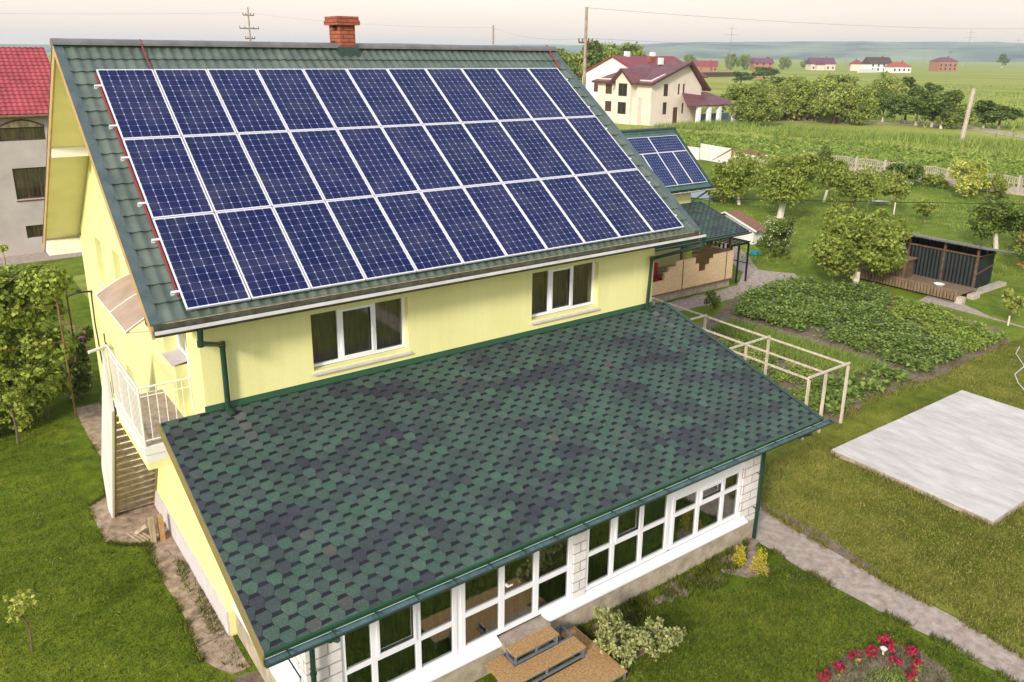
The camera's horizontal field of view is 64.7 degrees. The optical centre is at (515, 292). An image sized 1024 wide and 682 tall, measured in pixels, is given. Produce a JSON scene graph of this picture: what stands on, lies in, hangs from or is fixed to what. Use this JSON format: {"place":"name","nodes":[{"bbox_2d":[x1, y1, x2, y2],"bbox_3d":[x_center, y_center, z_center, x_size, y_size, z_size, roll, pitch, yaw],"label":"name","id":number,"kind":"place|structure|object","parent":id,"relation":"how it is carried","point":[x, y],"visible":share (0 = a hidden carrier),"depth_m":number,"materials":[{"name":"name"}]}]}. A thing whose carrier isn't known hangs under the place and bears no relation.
{"place":"outdoors","nodes":[
{"label":"outdoors","id":0,"kind":"place"},
{"bbox_2d":[0,252,81,265],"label":"neighbour pavement","id":1,"kind":"structure","parent":0,"point":[29,258],"depth_m":41.83,"materials":[{"name":"concrete"}]},
{"bbox_2d":[0,361,231,681],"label":"lawn grass","id":2,"kind":"structure","parent":0,"point":[64,594],"depth_m":16.24,"materials":[{"name":"green plant"}]},
{"bbox_2d":[164,550,247,668],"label":"edge grass","id":3,"kind":"structure","parent":0,"point":[199,592],"depth_m":15.65,"materials":[{"name":"green plant"}]},
{"bbox_2d":[0,272,1013,681],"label":"front lawn","id":4,"kind":"structure","parent":0,"point":[86,470],"depth_m":15.82,"materials":[{"name":"green plant"}]},
{"bbox_2d":[0,368,34,444],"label":"sapling","id":5,"kind":"object","parent":4,"relation":"on","point":[13,396],"visible":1,"depth_m":21.75,"materials":[{"name":"green plant"}]},
{"bbox_2d":[0,589,37,652],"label":"thin sapling","id":6,"kind":"object","parent":4,"relation":"on","point":[21,604],"visible":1,"depth_m":14.18,"materials":[{"name":"green plant"}]},
{"bbox_2d":[0,263,77,431],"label":"grape vine","id":7,"kind":"object","parent":4,"relation":"on","point":[35,290],"visible":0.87,"depth_m":22.76,"materials":[{"name":"green plant"}]},
{"bbox_2d":[0,271,77,417],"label":"trellis","id":8,"kind":"object","parent":4,"relation":"on","point":[60,341],"visible":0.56,"depth_m":23.29,"materials":[{"name":"wood"}]},
{"bbox_2d":[53,316,93,378],"bbox_3d":[-14.314,1.761,26.206,1.413,2.308,1.193,-11,20,-35],"label":"rose bush","id":9,"kind":"object","parent":4,"relation":"on","point":[81,350],"visible":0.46,"depth_m":26.17,"materials":[{"name":"green plant"}]},
{"bbox_2d":[63,361,94,400],"bbox_3d":[-13.529,2.719,24.772,1.204,1.308,1.107,-2,17,-9],"label":"rose bush","id":10,"kind":"object","parent":4,"relation":"on","point":[81,384],"visible":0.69,"depth_m":24.64,"materials":[{"name":"green plant"}]},
{"bbox_2d":[84,443,207,661],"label":"apron edge grass","id":11,"kind":"structure","parent":4,"relation":"on","point":[200,656],"depth_m":17.11,"materials":[{"name":"green plant"}]},
{"bbox_2d":[76,403,249,673],"bbox_3d":[-9.269,5.082,19.137,1.366,0.001,13.706,-11,20,-35],"label":"house apron","id":12,"kind":"object","parent":4,"relation":"on","point":[120,525],"visible":0.59,"depth_m":17.24,"materials":[{"name":"beige stone"}]},
{"bbox_2d":[42,16,834,681],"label":"house","id":13,"kind":"structure","parent":4,"relation":"on","point":[464,472],"depth_m":14.80,"materials":[{"name":"green tile"}]},
{"bbox_2d":[161,334,186,366],"bbox_3d":[-6.477,0.669,15.276,0.370,1.215,0.780,-11,20,-35],"label":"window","id":14,"kind":"structure","parent":13,"relation":"in","point":[177,356],"depth_m":15.45,"materials":[{"name":"white plastic"}]},
{"bbox_2d":[310,298,411,375],"bbox_3d":[-2.956,0.753,15.223,2.020,1.155,0.393,-11,20,-35],"label":"window","id":15,"kind":"structure","parent":13,"relation":"in","point":[341,335],"depth_m":15.34,"materials":[{"name":"white plastic"}]},
{"bbox_2d":[94,68,683,310],"bbox_3d":[-1.982,-2.850,16.945,11.350,3.483,4.819,-11,20,-35],"label":"solar array","id":16,"kind":"object","parent":13,"relation":"attached to","point":[359,175],"visible":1,"depth_m":15.98,"materials":[{"name":"glass"}]},
{"bbox_2d":[340,587,456,681],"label":"veranda window","id":17,"kind":"structure","parent":13,"relation":"in","point":[399,646],"depth_m":12.90,"materials":[{"name":"white plastic"}]},
{"bbox_2d":[460,536,572,652],"bbox_3d":[0.046,4.944,14.122,2.420,1.980,0.070,-11,20,-35],"label":"window","id":18,"kind":"structure","parent":13,"relation":"in","point":[541,580],"depth_m":14.18,"materials":[{"name":"white plastic"}]},
{"bbox_2d":[530,262,599,324],"bbox_3d":[1.035,-0.058,18.037,1.960,1.145,0.393,-11,20,-35],"label":"window","id":19,"kind":"structure","parent":13,"relation":"in","point":[560,289],"depth_m":18.18,"materials":[{"name":"white plastic"}]},
{"bbox_2d":[585,494,670,590],"bbox_3d":[2.195,4.515,15.604,2.230,1.960,0.125,-11,20,-35],"label":"veranda window","id":20,"kind":"structure","parent":13,"relation":"in","point":[615,546],"depth_m":15.69,"materials":[{"name":"white plastic"}]},
{"bbox_2d":[669,468,742,548],"bbox_3d":[4.029,4.517,17.012,2.150,1.190,0.125,-11,20,-35],"label":"veranda window","id":21,"kind":"structure","parent":13,"relation":"in","point":[695,512],"depth_m":17.00,"materials":[{"name":"white plastic"}]},
{"bbox_2d":[0,354,1023,681],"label":"clover and weeds","id":22,"kind":"object","parent":4,"relation":"on","point":[636,672],"visible":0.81,"depth_m":17.20,"materials":[{"name":"green plant"}]},
{"bbox_2d":[484,625,626,681],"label":"wooden steps","id":23,"kind":"structure","parent":4,"relation":"on","point":[594,664],"depth_m":13.97,"materials":[{"name":"brown wood"}]},
{"bbox_2d":[592,603,687,669],"bbox_3d":[2.220,6.064,14.276,1.746,1.171,0.890,1,17,2],"label":"variegated shrub","id":24,"kind":"object","parent":4,"relation":"on","point":[630,645],"visible":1,"depth_m":14.24,"materials":[{"name":"green plant"}]},
{"bbox_2d":[550,537,749,655],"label":"veranda weeds","id":25,"kind":"object","parent":4,"relation":"on","point":[587,629],"visible":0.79,"depth_m":16.41,"materials":[{"name":"green plant"}]},
{"bbox_2d":[716,538,769,577],"bbox_3d":[4.858,5.711,17.517,1.109,0.001,1.497,2,17,3],"label":"soil patch","id":26,"kind":"object","parent":4,"relation":"on","point":[743,571],"visible":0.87,"depth_m":17.30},
{"bbox_2d":[747,547,767,576],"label":"dwarf conifer","id":27,"kind":"object","parent":26,"relation":"on","point":[759,558],"visible":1,"depth_m":16.90,"materials":[{"name":"yellow plant"}]},
{"bbox_2d":[528,561,998,681],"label":"front lawn grass","id":28,"kind":"structure","parent":4,"relation":"on","point":[821,582],"depth_m":15.04,"materials":[{"name":"green plant"}]},
{"bbox_2d":[819,643,951,681],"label":"flower bed soil","id":29,"kind":"structure","parent":4,"relation":"on","point":[909,666],"depth_m":14.37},
{"bbox_2d":[866,665,916,681],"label":"bed weeds","id":30,"kind":"object","parent":29,"relation":"on","point":[891,679],"visible":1,"depth_m":14.14,"materials":[{"name":"green plant"}]},
{"bbox_2d":[0,41,1023,61],"bbox_3d":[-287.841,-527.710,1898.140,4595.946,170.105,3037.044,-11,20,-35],"label":"hills","id":31,"kind":"structure","parent":0,"point":[914,51],"depth_m":2269.05,"materials":[{"name":"green plant"}]},
{"bbox_2d":[0,0,1023,44],"label":"sky","id":32,"kind":"structure","parent":0,"point":[35,21],"materials":[{"name":"white"}]},
{"bbox_2d":[1,160,1023,653],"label":"garden grass","id":33,"kind":"structure","parent":0,"point":[989,304],"depth_m":46.64,"materials":[{"name":"green plant"}]},
{"bbox_2d":[0,47,50,256],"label":"neighbour house","id":34,"kind":"structure","parent":33,"relation":"on","point":[24,86],"depth_m":41.83,"materials":[{"name":"beige paint"}]},
{"bbox_2d":[0,119,45,141],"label":"window","id":35,"kind":"structure","parent":34,"relation":"in","point":[18,129],"depth_m":41.19,"materials":[{"name":"brown glass"}]},
{"bbox_2d":[12,167,45,201],"bbox_3d":[-25.095,-5.698,42.061,1.790,1.695,0.373,-11,20,-35],"label":"window","id":36,"kind":"structure","parent":34,"relation":"in","point":[29,182],"depth_m":42.04,"materials":[{"name":"brown glass"}]},
{"bbox_2d":[578,7,592,87],"bbox_3d":[5.055,-14.101,60.250,1.073,13.650,0.302,9,19,27],"label":"power pole","id":37,"kind":"object","parent":33,"relation":"on","point":[585,42],"visible":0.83,"depth_m":59.01,"materials":[{"name":"brown wood"}]},
{"bbox_2d":[620,127,751,302],"bbox_3d":[3.811,-3.600,36.546,12.030,7.010,8.136,-11,20,-35],"label":"annex","id":38,"kind":"object","parent":33,"relation":"on","point":[707,267],"visible":0.23,"depth_m":37.13,"materials":[{"name":"beige metal"}]},
{"bbox_2d":[627,135,707,186],"bbox_3d":[5.334,-5.886,36.796,7.954,2.040,2.196,-11,20,-35],"label":"annex solar array","id":39,"kind":"object","parent":38,"relation":"on","point":[669,160],"visible":0.41,"depth_m":38.10,"materials":[{"name":"glass"}]},
{"bbox_2d":[707,169,741,203],"bbox_3d":[15.206,-7.783,58.690,2.743,2.681,2.511,-11,20,-35],"label":"bush","id":40,"kind":"object","parent":33,"relation":"on","point":[720,186],"visible":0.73,"depth_m":58.20,"materials":[{"name":"green plant"}]},
{"bbox_2d":[704,237,750,283],"bbox_3d":[9.909,-1.697,39.168,1.235,1.990,2.500,-11,20,-35],"label":"arbour","id":41,"kind":"object","parent":33,"relation":"on","point":[738,244],"visible":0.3,"depth_m":38.38,"materials":[{"name":"black metal"}]},
{"bbox_2d":[700,143,764,162],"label":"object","id":42,"kind":"structure","parent":33,"relation":"on","point":[712,153],"depth_m":80.83,"materials":[{"name":"paint"}]},
{"bbox_2d":[709,153,765,204],"bbox_3d":[16.003,-8.196,58.431,4.062,3.666,4.002,-11,20,-35],"label":"fruit tree","id":43,"kind":"object","parent":33,"relation":"on","point":[742,172],"visible":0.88,"depth_m":57.70,"materials":[{"name":"green plant"}]},
{"bbox_2d":[721,210,766,244],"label":"cellar shed","id":44,"kind":"structure","parent":33,"relation":"on","point":[750,224],"depth_m":46.73,"materials":[{"name":"brown tile"}]},
{"bbox_2d":[727,150,774,172],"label":"bush","id":45,"kind":"object","parent":33,"relation":"on","point":[756,159],"visible":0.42,"depth_m":72.71,"materials":[{"name":"green plant"}]},
{"bbox_2d":[752,213,796,257],"bbox_3d":[14.026,-3.098,43.255,2.339,2.479,2.171,-11,20,-35],"label":"flowering bush","id":46,"kind":"object","parent":33,"relation":"on","point":[776,238],"visible":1,"depth_m":42.92,"materials":[{"name":"green plant"}]},
{"bbox_2d":[755,151,831,217],"bbox_3d":[18.235,-7.117,53.371,4.344,4.535,5.754,13,20,35],"label":"fruit tree","id":47,"kind":"object","parent":33,"relation":"on","point":[785,179],"visible":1,"depth_m":52.27,"materials":[{"name":"green plant"}]},
{"bbox_2d":[810,159,852,201],"bbox_3d":[23.498,-8.376,59.949,2.621,3.296,2.748,15,22,39],"label":"fruit tree","id":48,"kind":"object","parent":33,"relation":"on","point":[822,183],"visible":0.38,"depth_m":59.40,"materials":[{"name":"green plant"}]},
{"bbox_2d":[825,165,884,211],"bbox_3d":[23.274,-7.026,55.113,4.312,3.424,3.828,-11,20,-35],"label":"fruit tree","id":49,"kind":"object","parent":33,"relation":"on","point":[852,184],"visible":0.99,"depth_m":54.52,"materials":[{"name":"green plant"}]},
{"bbox_2d":[806,203,913,283],"bbox_3d":[16.188,-2.087,37.697,5.414,3.779,4.966,-11,20,-35],"label":"fruit tree","id":50,"kind":"object","parent":33,"relation":"on","point":[863,233],"visible":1,"depth_m":36.98,"materials":[{"name":"green plant"}]},
{"bbox_2d":[701,175,1023,277],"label":"garden tufts","id":51,"kind":"object","parent":33,"relation":"on","point":[930,199],"visible":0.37,"depth_m":55.52,"materials":[{"name":"green plant"}]},
{"bbox_2d":[881,170,912,214],"bbox_3d":[25.985,-6.881,55.385,2.184,3.046,2.071,7,18,21],"label":"fruit tree","id":52,"kind":"object","parent":33,"relation":"on","point":[900,190],"visible":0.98,"depth_m":54.92,"materials":[{"name":"green plant"}]},
{"bbox_2d":[878,162,924,182],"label":"bush","id":53,"kind":"object","parent":33,"relation":"on","point":[910,172],"visible":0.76,"depth_m":67.37,"materials":[{"name":"green plant"}]},
{"bbox_2d":[803,150,1023,195],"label":"garden fence","id":54,"kind":"object","parent":33,"relation":"on","point":[1017,190],"visible":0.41,"depth_m":69.11,"materials":[{"name":"concrete"}]},
{"bbox_2d":[910,199,939,222],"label":"sapling","id":55,"kind":"object","parent":33,"relation":"on","point":[925,209],"visible":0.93,"depth_m":52.37,"materials":[{"name":"green plant"}]},
{"bbox_2d":[840,233,1019,304],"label":"garden shed","id":56,"kind":"structure","parent":33,"relation":"on","point":[957,269],"depth_m":37.80,"materials":[{"name":"metal"}]},
{"bbox_2d":[882,255,917,277],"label":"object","id":57,"kind":"object","parent":56,"relation":"on","point":[906,271],"visible":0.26,"depth_m":38.36,"materials":[{"name":"brown wood"}]},
{"bbox_2d":[920,173,949,188],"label":"bush","id":58,"kind":"object","parent":33,"relation":"on","point":[931,179],"visible":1,"depth_m":67.31,"materials":[{"name":"green plant"}]},
{"bbox_2d":[947,156,991,197],"bbox_3d":[34.968,-8.886,62.284,3.218,3.142,3.278,2,17,4],"label":"young tree","id":59,"kind":"object","parent":33,"relation":"on","point":[975,177],"visible":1,"depth_m":61.95,"materials":[{"name":"yellow plant"}]},
{"bbox_2d":[964,172,1010,194],"bbox_3d":[37.691,-8.781,64.660,3.799,1.786,2.734,16,22,41],"label":"bush","id":60,"kind":"object","parent":33,"relation":"on","point":[997,180],"visible":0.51,"depth_m":63.73,"materials":[{"name":"green plant"}]},
{"bbox_2d":[965,192,1018,248],"bbox_3d":[27.046,-4.027,45.639,3.314,3.197,2.475,-11,20,-35],"label":"fruit tree","id":61,"kind":"object","parent":33,"relation":"on","point":[995,220],"visible":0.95,"depth_m":45.22,"materials":[{"name":"green plant"}]},
{"bbox_2d":[1001,288,1023,325],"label":"sapling","id":62,"kind":"object","parent":33,"relation":"on","point":[1007,295],"visible":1,"depth_m":32.46,"materials":[{"name":"green plant"}]},
{"bbox_2d":[1007,232,1023,267],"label":"rose bush","id":63,"kind":"object","parent":33,"relation":"on","point":[1018,247],"visible":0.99,"depth_m":40.49,"materials":[{"name":"green plant"}]},
{"bbox_2d":[1008,207,1023,242],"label":"fruit tree","id":64,"kind":"object","parent":33,"relation":"on","point":[1018,214],"visible":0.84,"depth_m":43.84,"materials":[{"name":"green plant"}]},
{"bbox_2d":[46,52,1023,299],"bbox_3d":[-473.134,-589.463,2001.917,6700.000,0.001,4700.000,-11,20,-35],"label":"ground","id":65,"kind":"structure","parent":0,"point":[987,74],"depth_m":306.25,"materials":[{"name":"green plant"}]},
{"bbox_2d":[558,50,596,82],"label":"tree","id":66,"kind":"object","parent":65,"relation":"on","point":[568,59],"visible":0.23,"depth_m":176.24,"materials":[{"name":"green plant"}]},
{"bbox_2d":[603,42,646,55],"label":"tree","id":67,"kind":"object","parent":65,"relation":"on","point":[634,49],"visible":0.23,"depth_m":275.99,"materials":[{"name":"green plant"}]},
{"bbox_2d":[712,82,767,111],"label":"tree","id":68,"kind":"object","parent":65,"relation":"on","point":[736,91],"visible":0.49,"depth_m":136.91,"materials":[{"name":"green plant"}]},
{"bbox_2d":[727,96,784,123],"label":"field tree","id":69,"kind":"object","parent":65,"relation":"on","point":[761,108],"visible":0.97,"depth_m":124.09,"materials":[{"name":"green plant"}]},
{"bbox_2d":[783,81,823,120],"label":"tree","id":70,"kind":"object","parent":65,"relation":"on","point":[804,92],"visible":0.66,"depth_m":132.56,"materials":[{"name":"green plant"}]},
{"bbox_2d":[619,129,1023,187],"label":"crop strip","id":71,"kind":"object","parent":65,"relation":"on","point":[864,147],"visible":0.2,"depth_m":90.49,"materials":[{"name":"green plant"}]},
{"bbox_2d":[626,127,1023,187],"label":"crop rows","id":72,"kind":"object","parent":71,"relation":"on","point":[714,140],"visible":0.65,"depth_m":91.32,"materials":[{"name":"green plant"}]},
{"bbox_2d":[654,118,1023,157],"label":"tall grass","id":73,"kind":"structure","parent":65,"relation":"on","point":[1015,147],"depth_m":106.62,"materials":[{"name":"green plant"}]},
{"bbox_2d":[843,87,879,124],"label":"tree","id":74,"kind":"object","parent":65,"relation":"on","point":[866,104],"visible":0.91,"depth_m":125.78,"materials":[{"name":"green plant"}]},
{"bbox_2d":[874,90,895,121],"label":"tree","id":75,"kind":"object","parent":65,"relation":"on","point":[886,101],"visible":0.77,"depth_m":133.31,"materials":[{"name":"green plant"}]},
{"bbox_2d":[865,70,910,99],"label":"tree","id":76,"kind":"object","parent":65,"relation":"on","point":[890,83],"visible":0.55,"depth_m":173.82,"materials":[{"name":"green plant"}]},
{"bbox_2d":[798,81,1023,137],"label":"meadow tufts","id":77,"kind":"object","parent":65,"relation":"on","point":[989,95],"visible":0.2,"depth_m":176.01,"materials":[{"name":"green plant"}]},
{"bbox_2d":[899,76,924,96],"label":"tree","id":78,"kind":"object","parent":65,"relation":"on","point":[915,90],"visible":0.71,"depth_m":175.29,"materials":[{"name":"green plant"}]},
{"bbox_2d":[919,89,964,128],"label":"tree","id":79,"kind":"object","parent":65,"relation":"on","point":[938,103],"visible":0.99,"depth_m":120.78,"materials":[{"name":"green plant"}]},
{"bbox_2d":[933,103,978,128],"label":"field tree","id":80,"kind":"object","parent":65,"relation":"on","point":[951,121],"visible":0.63,"depth_m":121.76,"materials":[{"name":"green plant"}]},
{"bbox_2d":[972,100,1000,127],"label":"tree","id":81,"kind":"object","parent":65,"relation":"on","point":[980,108],"visible":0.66,"depth_m":124.26,"materials":[{"name":"green plant"}]},
{"bbox_2d":[977,104,1023,128],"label":"tree","id":82,"kind":"object","parent":65,"relation":"on","point":[1007,112],"visible":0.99,"depth_m":122.36,"materials":[{"name":"green plant"}]},
{"bbox_2d":[579,51,707,100],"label":"white gabled house","id":83,"kind":"structure","parent":0,"point":[609,65],"depth_m":146.98,"materials":[{"name":"paint"}]},
{"bbox_2d":[591,56,736,125],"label":"beige house","id":84,"kind":"structure","parent":0,"point":[651,91],"depth_m":124.51,"materials":[{"name":"beige paint"}]},
{"bbox_2d":[670,242,796,310],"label":"terrace path","id":85,"kind":"structure","parent":0,"point":[755,276],"depth_m":38.67,"materials":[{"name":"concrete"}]},
{"bbox_2d":[805,56,835,69],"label":"purple roofed house","id":86,"kind":"structure","parent":0,"point":[826,63],"depth_m":615.36,"materials":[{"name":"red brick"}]},
{"bbox_2d":[697,283,1016,424],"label":"vegetable bed soil","id":87,"kind":"structure","parent":0,"point":[941,368],"depth_m":29.89,"materials":[{"name":"green plant"}]},
{"bbox_2d":[652,297,850,439],"bbox_3d":[6.556,2.156,26.198,2.022,1.930,7.953,-11,20,-35],"label":"timber frame","id":88,"kind":"object","parent":87,"relation":"on","point":[766,363],"visible":0.48,"depth_m":23.94,"materials":[{"name":"beige wood"}]},
{"bbox_2d":[712,331,833,416],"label":"lettuce rows","id":89,"kind":"object","parent":87,"relation":"on","point":[783,375],"visible":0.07,"depth_m":27.62,"materials":[{"name":"green plant"}]},
{"bbox_2d":[710,314,892,377],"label":"onion rows","id":90,"kind":"object","parent":87,"relation":"on","point":[860,365],"visible":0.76,"depth_m":29.58,"materials":[{"name":"green plant"}]},
{"bbox_2d":[731,275,967,371],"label":"potato plants","id":91,"kind":"object","parent":87,"relation":"on","point":[798,294],"visible":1,"depth_m":32.63,"materials":[{"name":"green plant"}]},
{"bbox_2d":[809,363,916,416],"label":"squash plants","id":92,"kind":"object","parent":87,"relation":"on","point":[832,405],"visible":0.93,"depth_m":26.09,"materials":[{"name":"green plant"}]},
{"bbox_2d":[886,294,1010,352],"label":"bean plants","id":93,"kind":"object","parent":87,"relation":"on","point":[940,323],"visible":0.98,"depth_m":32.03,"materials":[{"name":"green plant"}]},
{"bbox_2d":[728,120,1023,137],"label":"field road","id":94,"kind":"structure","parent":0,"point":[998,132],"depth_m":128.10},
{"bbox_2d":[753,80,808,119],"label":"tree","id":95,"kind":"object","parent":94,"relation":"on","point":[776,97],"visible":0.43,"depth_m":132.68,"materials":[{"name":"green plant"}]},
{"bbox_2d":[809,72,856,123],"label":"tree","id":96,"kind":"object","parent":94,"relation":"on","point":[832,102],"visible":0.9,"depth_m":127.77,"materials":[{"name":"green plant"}]},
{"bbox_2d":[883,95,915,123],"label":"tree","id":97,"kind":"object","parent":94,"relation":"on","point":[894,109],"visible":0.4,"depth_m":130.52,"materials":[{"name":"green plant"}]},
{"bbox_2d":[895,97,936,124],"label":"tree","id":98,"kind":"object","parent":94,"relation":"on","point":[911,104],"visible":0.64,"depth_m":127.13,"materials":[{"name":"green plant"}]},
{"bbox_2d":[861,56,891,71],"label":"white house","id":99,"kind":"structure","parent":0,"point":[878,63],"depth_m":562.35,"materials":[{"name":"paint"}]},
{"bbox_2d":[751,506,1023,681],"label":"garden path","id":100,"kind":"structure","parent":0,"point":[804,553],"depth_m":16.30,"materials":[{"name":"concrete"}]},
{"bbox_2d":[762,503,1023,658],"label":"path edge grass","id":101,"kind":"structure","parent":100,"relation":"on","point":[788,522],"depth_m":16.56,"materials":[{"name":"green plant"}]},
{"bbox_2d":[768,544,1023,681],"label":"path edge grass","id":102,"kind":"structure","parent":100,"relation":"on","point":[949,644],"depth_m":15.14,"materials":[{"name":"green plant"}]},
{"bbox_2d":[757,336,1023,650],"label":"dry lawn","id":103,"kind":"structure","parent":0,"point":[890,409],"depth_m":19.37,"materials":[{"name":"green plant"}]},
{"bbox_2d":[756,498,880,572],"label":"path edge soil","id":104,"kind":"structure","parent":103,"relation":"on","point":[845,554],"depth_m":17.99,"materials":[{"name":"brown soil"}]},
{"bbox_2d":[831,390,1023,525],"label":"concrete slab","id":105,"kind":"structure","parent":103,"relation":"on","point":[963,450],"depth_m":21.88,"materials":[{"name":"white concrete"}]},
{"bbox_2d":[883,61,911,72],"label":"orange roofed house","id":106,"kind":"structure","parent":0,"point":[898,67],"depth_m":550.33,"materials":[{"name":"white paint"}]},
{"bbox_2d":[928,56,957,70],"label":"brick house","id":107,"kind":"structure","parent":0,"point":[939,64],"depth_m":625.56,"materials":[{"name":"brick"}]},
{"bbox_2d":[918,295,1023,327],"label":"garden track","id":108,"kind":"structure","parent":0,"point":[948,304],"depth_m":35.27,"materials":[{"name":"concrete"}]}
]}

